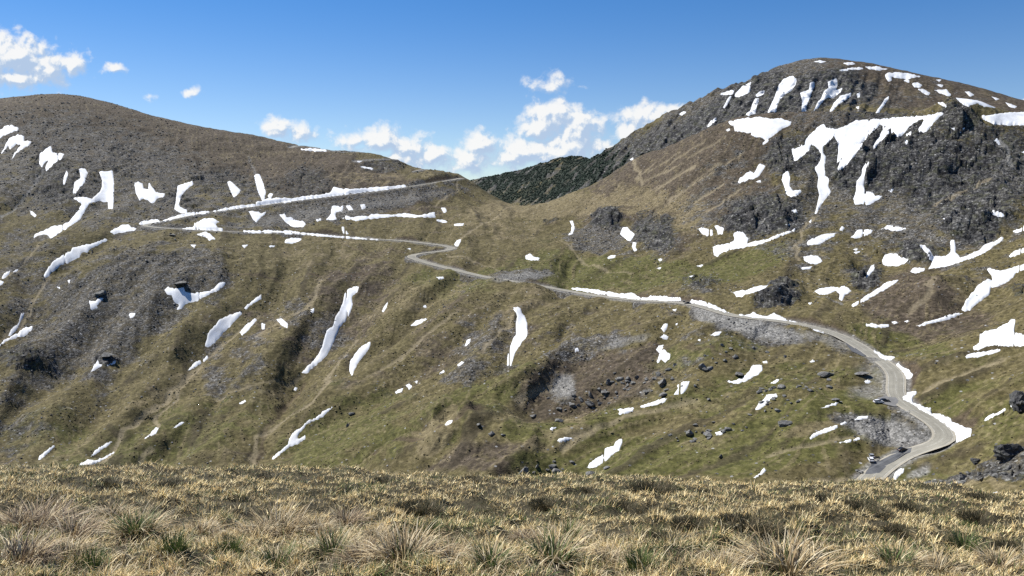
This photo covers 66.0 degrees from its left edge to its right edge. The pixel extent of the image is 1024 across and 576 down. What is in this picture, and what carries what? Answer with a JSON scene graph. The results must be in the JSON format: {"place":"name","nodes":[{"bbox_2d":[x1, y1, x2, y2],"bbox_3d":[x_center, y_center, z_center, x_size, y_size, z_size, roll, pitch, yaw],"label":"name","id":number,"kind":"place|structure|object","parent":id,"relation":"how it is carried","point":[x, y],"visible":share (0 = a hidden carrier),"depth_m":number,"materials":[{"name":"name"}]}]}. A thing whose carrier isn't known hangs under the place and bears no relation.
{"place":"outdoors","nodes":[
{"label":"outdoors","id":0,"kind":"place"},
{"bbox_2d":[0,94,1023,492],"bbox_3d":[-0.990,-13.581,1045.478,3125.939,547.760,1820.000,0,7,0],"label":"terrain","id":1,"kind":"structure","parent":0,"point":[490,226],"depth_m":610.39,"materials":[{"name":"plant"}]},
{"bbox_2d":[0,125,17,137],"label":"snow patch","id":2,"kind":"object","parent":1,"relation":"on","point":[7,129],"visible":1,"depth_m":1114.31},
{"bbox_2d":[1,134,30,157],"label":"snow patch","id":3,"kind":"object","parent":1,"relation":"on","point":[13,141],"visible":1,"depth_m":1073.84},
{"bbox_2d":[0,326,32,345],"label":"snow patch","id":4,"kind":"object","parent":1,"relation":"on","point":[23,332],"visible":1,"depth_m":682.69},
{"bbox_2d":[39,146,63,170],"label":"snow patch","id":5,"kind":"object","parent":1,"relation":"on","point":[49,156],"visible":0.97,"depth_m":1034.69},
{"bbox_2d":[34,171,113,237],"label":"snow patch","id":6,"kind":"object","parent":1,"relation":"on","point":[105,194],"visible":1,"depth_m":914.65,"materials":[{"name":"snow"}]},
{"bbox_2d":[44,239,106,277],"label":"snow patch","id":7,"kind":"object","parent":1,"relation":"on","point":[73,254],"visible":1,"depth_m":794.55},
{"bbox_2d":[73,168,87,193],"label":"snow patch","id":8,"kind":"object","parent":1,"relation":"on","point":[82,179],"visible":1,"depth_m":956.47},
{"bbox_2d":[110,224,135,233],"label":"snow patch","id":9,"kind":"object","parent":1,"relation":"on","point":[123,228],"visible":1,"depth_m":840.23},
{"bbox_2d":[134,182,164,202],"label":"snow patch","id":10,"kind":"object","parent":1,"relation":"on","point":[150,194],"visible":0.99,"depth_m":944.75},
{"bbox_2d":[139,211,208,224],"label":"snow patch","id":11,"kind":"object","parent":1,"relation":"on","point":[168,219],"visible":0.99,"depth_m":870.86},
{"bbox_2d":[174,181,192,212],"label":"snow patch","id":12,"kind":"object","parent":1,"relation":"on","point":[181,189],"visible":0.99,"depth_m":969.87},
{"bbox_2d":[165,282,224,309],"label":"snow patch","id":13,"kind":"object","parent":1,"relation":"on","point":[181,297],"visible":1,"depth_m":702.93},
{"bbox_2d":[182,218,222,230],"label":"snow patch","id":14,"kind":"object","parent":1,"relation":"on","point":[207,224],"visible":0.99,"depth_m":848.37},
{"bbox_2d":[205,312,241,346],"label":"snow patch","id":15,"kind":"object","parent":1,"relation":"on","point":[219,328],"visible":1,"depth_m":670.09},
{"bbox_2d":[254,174,265,200],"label":"snow patch","id":16,"kind":"object","parent":1,"relation":"on","point":[260,186],"visible":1,"depth_m":1019.61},
{"bbox_2d":[280,214,305,226],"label":"snow patch","id":17,"kind":"object","parent":1,"relation":"on","point":[290,221],"visible":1,"depth_m":890.44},
{"bbox_2d":[272,407,331,458],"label":"snow patch","id":18,"kind":"object","parent":1,"relation":"on","point":[294,440],"visible":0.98,"depth_m":511.00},
{"bbox_2d":[243,230,378,239],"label":"snow patch","id":19,"kind":"object","parent":1,"relation":"on","point":[284,232],"visible":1,"depth_m":844.64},
{"bbox_2d":[302,286,358,372],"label":"snow patch","id":20,"kind":"object","parent":1,"relation":"on","point":[332,332],"visible":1,"depth_m":664.06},
{"bbox_2d":[256,184,405,205],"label":"snow patch","id":21,"kind":"object","parent":1,"relation":"on","point":[335,191],"visible":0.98,"depth_m":987.76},
{"bbox_2d":[349,342,369,374],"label":"snow patch","id":22,"kind":"object","parent":1,"relation":"on","point":[360,353],"visible":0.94,"depth_m":615.64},
{"bbox_2d":[343,212,434,220],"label":"snow patch","id":23,"kind":"object","parent":1,"relation":"on","point":[377,216],"visible":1,"depth_m":924.48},
{"bbox_2d":[0,94,1023,488],"bbox_3d":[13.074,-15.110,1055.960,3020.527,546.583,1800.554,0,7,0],"label":"grass clumps","id":24,"kind":"object","parent":1,"relation":"on","point":[512,320],"visible":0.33,"depth_m":569.98,"materials":[{"name":"plant"}]},
{"bbox_2d":[0,93,1023,490],"bbox_3d":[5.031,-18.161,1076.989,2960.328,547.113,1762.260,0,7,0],"label":"loose stones","id":25,"kind":"object","parent":1,"relation":"on","point":[424,225],"visible":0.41,"depth_m":762.01,"materials":[{"name":"stone"}]},
{"bbox_2d":[507,307,526,365],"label":"snow patch","id":26,"kind":"object","parent":1,"relation":"on","point":[521,331],"visible":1,"depth_m":571.88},
{"bbox_2d":[588,439,621,467],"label":"snow patch","id":27,"kind":"object","parent":1,"relation":"on","point":[609,452],"visible":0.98,"depth_m":356.92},
{"bbox_2d":[571,287,680,300],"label":"snow patch","id":28,"kind":"object","parent":1,"relation":"on","point":[633,295],"visible":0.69,"depth_m":598.13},
{"bbox_2d":[620,227,634,240],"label":"snow patch","id":29,"kind":"object","parent":1,"relation":"on","point":[626,233],"visible":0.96,"depth_m":794.70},
{"bbox_2d":[656,345,669,362],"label":"snow patch","id":30,"kind":"object","parent":1,"relation":"on","point":[664,355],"visible":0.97,"depth_m":462.19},
{"bbox_2d":[690,300,728,312],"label":"snow patch","id":31,"kind":"object","parent":1,"relation":"on","point":[709,305],"visible":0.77,"depth_m":523.67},
{"bbox_2d":[727,365,761,383],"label":"snow patch","id":32,"kind":"object","parent":1,"relation":"on","point":[755,370],"visible":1,"depth_m":402.46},
{"bbox_2d":[734,285,767,296],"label":"snow patch","id":33,"kind":"object","parent":1,"relation":"on","point":[741,293],"visible":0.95,"depth_m":524.77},
{"bbox_2d":[738,164,764,182],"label":"snow patch","id":34,"kind":"object","parent":1,"relation":"on","point":[752,175],"visible":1,"depth_m":773.16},
{"bbox_2d":[713,228,794,256],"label":"snow patch","id":35,"kind":"object","parent":1,"relation":"on","point":[740,240],"visible":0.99,"depth_m":652.55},
{"bbox_2d":[729,117,790,139],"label":"snow patch","id":36,"kind":"object","parent":1,"relation":"on","point":[765,128],"visible":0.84,"depth_m":835.19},
{"bbox_2d":[739,312,795,321],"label":"snow patch","id":37,"kind":"object","parent":1,"relation":"on","point":[770,316],"visible":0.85,"depth_m":476.08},
{"bbox_2d":[782,171,800,196],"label":"snow patch","id":38,"kind":"object","parent":1,"relation":"on","point":[790,192],"visible":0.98,"depth_m":726.51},
{"bbox_2d":[804,255,821,263],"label":"snow patch","id":39,"kind":"object","parent":1,"relation":"on","point":[811,259],"visible":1,"depth_m":580.43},
{"bbox_2d":[807,233,834,244],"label":"snow patch","id":40,"kind":"object","parent":1,"relation":"on","point":[820,239],"visible":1,"depth_m":618.56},
{"bbox_2d":[815,286,850,300],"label":"snow patch","id":41,"kind":"object","parent":1,"relation":"on","point":[842,291],"visible":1,"depth_m":515.38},
{"bbox_2d":[792,112,942,213],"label":"snow patch","id":42,"kind":"object","parent":1,"relation":"on","point":[850,138],"visible":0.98,"depth_m":761.36,"materials":[{"name":"snow"}]},
{"bbox_2d":[853,163,881,204],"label":"snow patch","id":43,"kind":"object","parent":1,"relation":"on","point":[862,197],"visible":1,"depth_m":683.86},
{"bbox_2d":[852,280,897,306],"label":"snow patch","id":44,"kind":"object","parent":1,"relation":"on","point":[884,286],"visible":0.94,"depth_m":505.56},
{"bbox_2d":[865,448,911,473],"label":"parking lot","id":45,"kind":"structure","parent":1,"relation":"on","point":[877,466],"depth_m":309.97,"materials":[{"name":"asphalt"}]},
{"bbox_2d":[882,253,909,265],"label":"snow patch","id":46,"kind":"object","parent":1,"relation":"on","point":[892,259],"visible":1,"depth_m":564.10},
{"bbox_2d":[903,391,971,441],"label":"snow patch","id":47,"kind":"object","parent":1,"relation":"on","point":[962,432],"visible":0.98,"depth_m":325.22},
{"bbox_2d":[917,313,962,326],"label":"snow patch","id":48,"kind":"object","parent":1,"relation":"on","point":[954,315],"visible":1,"depth_m":439.93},
{"bbox_2d":[920,237,1002,268],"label":"snow patch","id":49,"kind":"object","parent":1,"relation":"on","point":[952,257],"visible":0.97,"depth_m":533.88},
{"bbox_2d":[956,98,994,107],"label":"snow patch","id":50,"kind":"object","parent":1,"relation":"on","point":[967,102],"visible":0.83,"depth_m":735.50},
{"bbox_2d":[966,349,999,357],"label":"snow patch","id":51,"kind":"object","parent":1,"relation":"on","point":[978,354],"visible":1,"depth_m":363.48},
{"bbox_2d":[962,264,1023,310],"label":"snow patch","id":52,"kind":"object","parent":1,"relation":"on","point":[983,288],"visible":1,"depth_m":467.87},
{"bbox_2d":[973,319,1023,349],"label":"snow patch","id":53,"kind":"object","parent":1,"relation":"on","point":[1003,335],"visible":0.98,"depth_m":374.69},
{"bbox_2d":[982,112,1023,125],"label":"snow patch","id":54,"kind":"object","parent":1,"relation":"on","point":[1011,118],"visible":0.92,"depth_m":716.51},
{"bbox_2d":[993,443,1023,462],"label":"rock outcrop","id":55,"kind":"object","parent":1,"relation":"on","point":[1007,452],"visible":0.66,"depth_m":264.83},
{"bbox_2d":[1009,390,1023,413],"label":"rock outcrop","id":56,"kind":"object","parent":1,"relation":"on","point":[1016,401],"visible":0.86,"depth_m":300.69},
{"bbox_2d":[0,458,1023,575],"bbox_3d":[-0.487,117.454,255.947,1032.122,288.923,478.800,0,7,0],"label":"ground","id":57,"kind":"structure","parent":0,"point":[596,511],"depth_m":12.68,"materials":[{"name":"plant"}]},
{"bbox_2d":[0,500,54,531],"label":"grass tussock","id":58,"kind":"object","parent":57,"relation":"on","point":[18,515],"depth_m":9.76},
{"bbox_2d":[0,521,78,573],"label":"grass tussock","id":59,"kind":"object","parent":57,"relation":"on","point":[39,552],"depth_m":7.23,"materials":[{"name":"plant"}]},
{"bbox_2d":[0,484,107,535],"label":"grass tussock","id":60,"kind":"object","parent":57,"relation":"on","point":[64,511],"depth_m":9.87,"materials":[{"name":"plant"}]},
{"bbox_2d":[20,507,116,541],"bbox_3d":[-5.031,2.803,9.047,1.132,0.474,1.166,-4,8,-31],"label":"grass tussock","id":61,"kind":"object","parent":57,"relation":"on","point":[72,526],"depth_m":9.21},
{"bbox_2d":[31,528,109,563],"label":"grass tussock","id":62,"kind":"object","parent":57,"relation":"on","point":[70,547],"depth_m":7.91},
{"bbox_2d":[64,542,116,572],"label":"grass tuft","id":63,"kind":"object","parent":57,"relation":"on","point":[87,560],"visible":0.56,"depth_m":7.35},
{"bbox_2d":[85,476,120,488],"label":"heath shrub","id":64,"kind":"object","parent":57,"relation":"on","point":[110,482],"visible":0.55,"depth_m":14.44,"materials":[{"name":"green plant"}]},
{"bbox_2d":[85,497,142,519],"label":"grass tussock","id":65,"kind":"object","parent":57,"relation":"on","point":[102,512],"depth_m":10.79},
{"bbox_2d":[94,496,181,547],"bbox_3d":[-4.343,2.725,9.040,1.073,0.366,1.026,-2,7,-16],"label":"grass tussock","id":66,"kind":"object","parent":57,"relation":"on","point":[122,531],"depth_m":9.06,"materials":[{"name":"plant"}]},
{"bbox_2d":[147,476,193,487],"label":"heath shrub","id":67,"kind":"object","parent":57,"relation":"on","point":[174,482],"visible":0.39,"depth_m":15.25,"materials":[{"name":"green plant"}]},
{"bbox_2d":[152,527,200,558],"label":"grass tuft","id":68,"kind":"object","parent":57,"relation":"on","point":[180,545],"visible":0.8,"depth_m":7.83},
{"bbox_2d":[177,515,235,537],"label":"grass tussock","id":69,"kind":"object","parent":57,"relation":"on","point":[206,525],"depth_m":9.66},
{"bbox_2d":[212,531,247,555],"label":"grass tuft","id":70,"kind":"object","parent":57,"relation":"on","point":[233,543],"visible":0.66,"depth_m":8.34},
{"bbox_2d":[228,515,287,538],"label":"grass tussock","id":71,"kind":"object","parent":57,"relation":"on","point":[243,528],"depth_m":10.00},
{"bbox_2d":[247,471,284,479],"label":"heath shrub","id":72,"kind":"object","parent":57,"relation":"on","point":[267,475],"visible":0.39,"depth_m":19.62,"materials":[{"name":"green plant"}]},
{"bbox_2d":[240,535,314,571],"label":"grass tussock","id":73,"kind":"object","parent":57,"relation":"on","point":[279,554],"depth_m":7.92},
{"bbox_2d":[235,497,325,540],"bbox_3d":[-3.026,3.082,10.094,1.306,0.588,1.252,5,8,37],"label":"grass tussock","id":74,"kind":"object","parent":57,"relation":"on","point":[288,523],"depth_m":10.24,"materials":[{"name":"plant"}]},
{"bbox_2d":[284,510,346,536],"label":"grass tussock","id":75,"kind":"object","parent":57,"relation":"on","point":[318,526],"depth_m":10.20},
{"bbox_2d":[285,521,367,564],"bbox_3d":[-1.874,2.671,8.160,1.026,0.424,1.032,-3,7,-26],"label":"grass tussock","id":76,"kind":"object","parent":57,"relation":"on","point":[327,545],"depth_m":8.24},
{"bbox_2d":[324,503,378,528],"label":"grass tussock","id":77,"kind":"object","parent":57,"relation":"on","point":[351,518],"depth_m":11.58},
{"bbox_2d":[325,529,396,569],"bbox_3d":[-1.474,2.630,7.793,0.899,0.397,0.844,0,7,2],"label":"grass tussock","id":78,"kind":"object","parent":57,"relation":"on","point":[354,553],"depth_m":7.81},
{"bbox_2d":[350,519,400,543],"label":"grass tussock","id":79,"kind":"object","parent":57,"relation":"on","point":[374,532],"depth_m":9.36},
{"bbox_2d":[345,513,467,567],"bbox_3d":[-1.031,2.583,7.732,1.234,0.596,1.292,5,8,36],"label":"grass tussock","id":80,"kind":"object","parent":57,"relation":"on","point":[399,550],"depth_m":7.80,"materials":[{"name":"plant"}]},
{"bbox_2d":[389,494,444,519],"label":"heath shrub","id":81,"kind":"object","parent":57,"relation":"on","point":[432,505],"visible":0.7,"depth_m":12.88,"materials":[{"name":"green plant"}]},
{"bbox_2d":[423,518,446,534],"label":"grass tuft","id":82,"kind":"object","parent":57,"relation":"on","point":[435,526],"visible":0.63,"depth_m":9.51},
{"bbox_2d":[427,535,482,565],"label":"grass tussock","id":83,"kind":"object","parent":57,"relation":"on","point":[449,555],"depth_m":7.95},
{"bbox_2d":[437,532,530,572],"bbox_3d":[-0.224,2.541,7.423,0.932,0.366,0.937,-5,9,-38],"label":"grass tussock","id":84,"kind":"object","parent":57,"relation":"on","point":[481,555],"depth_m":7.48,"materials":[{"name":"plant"}]},
{"bbox_2d":[501,526,543,545],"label":"grass tussock","id":85,"kind":"object","parent":57,"relation":"on","point":[523,534],"depth_m":8.83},
{"bbox_2d":[526,495,561,511],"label":"heath shrub","id":86,"kind":"object","parent":57,"relation":"on","point":[539,501],"visible":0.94,"depth_m":13.85,"materials":[{"name":"green plant"}]},
{"bbox_2d":[509,521,612,570],"bbox_3d":[0.389,2.660,7.907,1.160,0.436,1.212,3,8,27],"label":"grass tussock","id":87,"kind":"object","parent":57,"relation":"on","point":[562,556],"depth_m":8.02,"materials":[{"name":"plant"}]},
{"bbox_2d":[543,515,594,540],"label":"grass tussock","id":88,"kind":"object","parent":57,"relation":"on","point":[570,528],"depth_m":10.50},
{"bbox_2d":[579,539,638,565],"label":"grass tussock","id":89,"kind":"object","parent":57,"relation":"on","point":[606,555],"depth_m":8.21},
{"bbox_2d":[604,497,647,515],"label":"heath shrub","id":90,"kind":"object","parent":57,"relation":"on","point":[624,505],"visible":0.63,"depth_m":13.94,"materials":[{"name":"green plant"}]},
{"bbox_2d":[611,542,666,575],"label":"grass tuft","id":91,"kind":"object","parent":57,"relation":"on","point":[630,563],"visible":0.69,"depth_m":7.70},
{"bbox_2d":[624,477,681,495],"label":"heath shrub","id":92,"kind":"object","parent":57,"relation":"on","point":[660,486],"visible":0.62,"depth_m":17.46,"materials":[{"name":"green plant"}]},
{"bbox_2d":[638,527,680,542],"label":"heath shrub","id":93,"kind":"object","parent":57,"relation":"on","point":[655,535],"visible":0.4,"depth_m":9.54,"materials":[{"name":"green plant"}]},
{"bbox_2d":[668,511,715,533],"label":"heath shrub","id":94,"kind":"object","parent":57,"relation":"on","point":[699,521],"visible":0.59,"depth_m":10.72,"materials":[{"name":"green plant"}]},
{"bbox_2d":[688,541,762,573],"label":"grass tussock","id":95,"kind":"object","parent":57,"relation":"on","point":[729,560],"depth_m":7.83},
{"bbox_2d":[707,507,788,540],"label":"heath shrub","id":96,"kind":"object","parent":57,"relation":"on","point":[738,518],"visible":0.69,"depth_m":10.28,"materials":[{"name":"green plant"}]},
{"bbox_2d":[708,517,865,575],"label":"grass tussock","id":97,"kind":"object","parent":57,"relation":"on","point":[797,563],"depth_m":7.92,"materials":[{"name":"plant"}]},
{"bbox_2d":[767,525,812,543],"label":"heath shrub","id":98,"kind":"object","parent":57,"relation":"on","point":[795,531],"visible":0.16,"depth_m":10.22,"materials":[{"name":"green plant"}]},
{"bbox_2d":[782,502,817,511],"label":"heath shrub","id":99,"kind":"object","parent":57,"relation":"on","point":[793,506],"visible":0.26,"depth_m":12.66,"materials":[{"name":"green plant"}]},
{"bbox_2d":[801,491,845,502],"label":"heath shrub","id":100,"kind":"object","parent":57,"relation":"on","point":[820,497],"visible":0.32,"depth_m":14.25,"materials":[{"name":"green plant"}]},
{"bbox_2d":[836,494,901,520],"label":"heath shrub","id":101,"kind":"object","parent":57,"relation":"on","point":[862,504],"visible":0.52,"depth_m":12.82,"materials":[{"name":"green plant"}]},
{"bbox_2d":[879,521,910,539],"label":"heath shrub","id":102,"kind":"object","parent":57,"relation":"on","point":[898,529],"visible":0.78,"depth_m":11.11,"materials":[{"name":"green plant"}]},
{"bbox_2d":[858,532,943,575],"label":"grass tussock","id":103,"kind":"object","parent":57,"relation":"on","point":[896,552],"depth_m":8.84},
{"bbox_2d":[886,497,939,517],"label":"heath shrub","id":104,"kind":"object","parent":57,"relation":"on","point":[908,506],"visible":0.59,"depth_m":15.06,"materials":[{"name":"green plant"}]},
{"bbox_2d":[907,545,982,575],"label":"grass tussock","id":105,"kind":"object","parent":57,"relation":"on","point":[938,562],"depth_m":8.93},
{"bbox_2d":[929,530,960,548],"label":"heath shrub","id":106,"kind":"object","parent":57,"relation":"on","point":[939,536],"visible":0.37,"depth_m":10.82,"materials":[{"name":"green plant"}]},
{"bbox_2d":[944,526,989,554],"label":"grass tuft","id":107,"kind":"object","parent":57,"relation":"on","point":[967,543],"visible":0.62,"depth_m":10.67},
{"bbox_2d":[953,506,1003,525],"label":"heath shrub","id":108,"kind":"object","parent":57,"relation":"on","point":[969,516],"visible":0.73,"depth_m":14.63,"materials":[{"name":"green plant"}]},
{"bbox_2d":[963,489,1009,504],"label":"heath shrub","id":109,"kind":"object","parent":57,"relation":"on","point":[988,496],"visible":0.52,"depth_m":18.95,"materials":[{"name":"green plant"}]},
{"bbox_2d":[958,540,1023,571],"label":"grass tussock","id":110,"kind":"object","parent":57,"relation":"on","point":[991,558],"depth_m":9.56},
{"bbox_2d":[984,536,1023,555],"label":"heath shrub","id":111,"kind":"object","parent":57,"relation":"on","point":[1003,543],"visible":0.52,"depth_m":11.06,"materials":[{"name":"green plant"}]},
{"bbox_2d":[0,0,1023,179],"label":"sky","id":112,"kind":"structure","parent":0,"point":[471,89],"materials":[{"name":"blue"}]},
{"bbox_2d":[142,178,955,480],"bbox_3d":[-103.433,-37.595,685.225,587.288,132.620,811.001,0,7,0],"label":"road","id":113,"kind":"structure","parent":0,"point":[895,385],"depth_m":373.46,"materials":[{"name":"asphalt"}]},
{"bbox_2d":[472,58,1023,205],"bbox_3d":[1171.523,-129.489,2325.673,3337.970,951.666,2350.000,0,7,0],"label":"mountain","id":114,"kind":"structure","parent":0,"point":[874,88],"depth_m":1774.46,"materials":[{"name":"stone"}]},
{"bbox_2d":[470,146,651,205],"bbox_3d":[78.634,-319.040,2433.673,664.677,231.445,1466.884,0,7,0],"label":"dwarf pine scrub","id":115,"kind":"object","parent":114,"relation":"on","point":[543,188],"visible":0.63,"depth_m":2222.28,"materials":[{"name":"plant"}]},
{"bbox_2d":[768,76,796,112],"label":"snow patch","id":116,"kind":"object","parent":114,"relation":"on","point":[786,85],"visible":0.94,"depth_m":1741.02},
{"bbox_2d":[800,82,814,111],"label":"snow patch","id":117,"kind":"object","parent":114,"relation":"on","point":[805,96],"visible":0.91,"depth_m":1652.17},
{"bbox_2d":[814,78,841,109],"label":"snow patch","id":118,"kind":"object","parent":114,"relation":"on","point":[831,91],"visible":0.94,"depth_m":1657.52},
{"bbox_2d":[885,72,919,80],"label":"snow patch","id":119,"kind":"object","parent":114,"relation":"on","point":[906,76],"visible":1,"depth_m":1757.61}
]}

